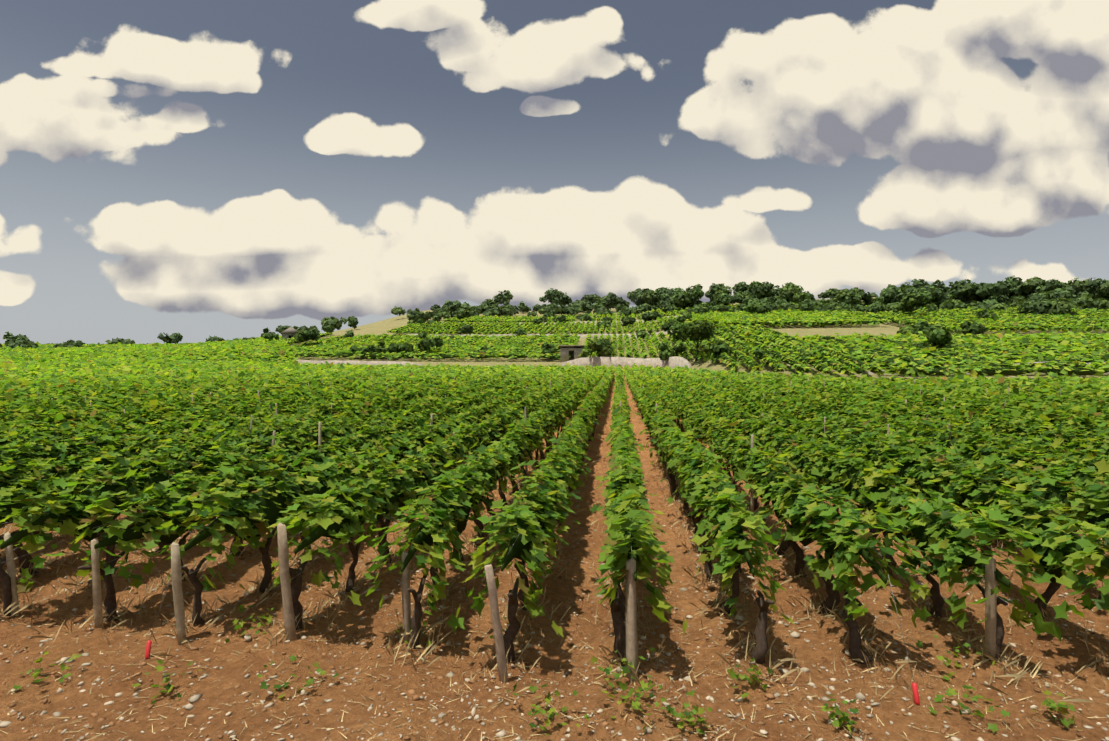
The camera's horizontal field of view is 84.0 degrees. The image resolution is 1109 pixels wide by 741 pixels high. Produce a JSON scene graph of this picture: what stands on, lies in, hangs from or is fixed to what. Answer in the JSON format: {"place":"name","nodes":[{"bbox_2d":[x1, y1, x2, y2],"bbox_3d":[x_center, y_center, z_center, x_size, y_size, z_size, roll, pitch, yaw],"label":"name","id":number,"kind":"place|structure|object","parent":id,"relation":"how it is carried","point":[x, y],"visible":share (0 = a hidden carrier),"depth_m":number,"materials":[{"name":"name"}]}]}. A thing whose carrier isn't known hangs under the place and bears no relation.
{"place":"outdoors","nodes":[
{"label":"outdoors","id":0,"kind":"place"},
{"bbox_2d":[0,297,1108,740],"bbox_3d":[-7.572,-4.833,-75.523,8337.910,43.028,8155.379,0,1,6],"label":"ground","id":1,"kind":"structure","parent":0,"point":[230,675],"depth_m":5.38,"materials":[{"name":"soil"}]},
{"bbox_2d":[282,333,582,361],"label":"hut walls","id":2,"kind":"structure","parent":1,"relation":"on","point":[564,353],"depth_m":99.70,"materials":[{"name":"beige stone"}]},
{"bbox_2d":[281,327,584,348],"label":"hut roofs","id":3,"kind":"structure","parent":2,"relation":"on","point":[290,330],"depth_m":100.79,"materials":[{"name":"brown tile"}]},
{"bbox_2d":[149,571,913,680],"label":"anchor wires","id":4,"kind":"object","parent":1,"relation":"on","point":[888,576],"visible":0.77,"depth_m":4.76,"materials":[{"name":"grey metal"}]},
{"bbox_2d":[145,640,919,704],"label":"anchor sleeves","id":5,"kind":"object","parent":4,"relation":"on","point":[914,685],"visible":0.98,"depth_m":4.59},
{"bbox_2d":[4,373,1060,682],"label":"wooden posts","id":6,"kind":"object","parent":1,"relation":"on","point":[494,607],"visible":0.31,"depth_m":5.45,"materials":[{"name":"grey wood"}]},
{"bbox_2d":[3,432,1107,607],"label":"trellis wires","id":7,"kind":"object","parent":6,"relation":"attached to","point":[508,553],"visible":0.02,"depth_m":5.76,"materials":[{"name":"grey metal"}]},
{"bbox_2d":[12,605,1080,734],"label":"weeds","id":8,"kind":"object","parent":1,"relation":"on","point":[1051,704],"visible":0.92,"depth_m":4.54,"materials":[{"name":"green plant"}]},
{"bbox_2d":[0,452,1108,740],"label":"dry straw","id":9,"kind":"object","parent":1,"relation":"on","point":[722,612],"visible":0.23,"depth_m":5.91,"materials":[{"name":"beige plant"}]},
{"bbox_2d":[0,454,1108,740],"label":"stones","id":10,"kind":"object","parent":1,"relation":"on","point":[474,708],"visible":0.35,"depth_m":4.94,"materials":[{"name":"beige stone"}]},
{"bbox_2d":[296,311,1108,373],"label":"stone walls","id":11,"kind":"structure","parent":1,"relation":"on","point":[672,362],"depth_m":95.18,"materials":[{"name":"stone"}]},
{"bbox_2d":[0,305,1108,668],"bbox_3d":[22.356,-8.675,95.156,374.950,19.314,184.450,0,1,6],"label":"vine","id":12,"kind":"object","parent":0,"point":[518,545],"depth_m":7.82,"materials":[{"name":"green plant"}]},
{"bbox_2d":[0,399,1108,641],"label":"vine leaves","id":13,"kind":"object","parent":12,"relation":"on","point":[674,439],"visible":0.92,"depth_m":6.95,"materials":[{"name":"green plant"}]},
{"bbox_2d":[0,302,1108,438],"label":"vineyard","id":14,"kind":"object","parent":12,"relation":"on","point":[51,369],"visible":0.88,"depth_m":40.14,"materials":[{"name":"green plant"}]},
{"bbox_2d":[0,0,1108,343],"label":"sky","id":15,"kind":"structure","parent":0,"point":[196,170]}
]}

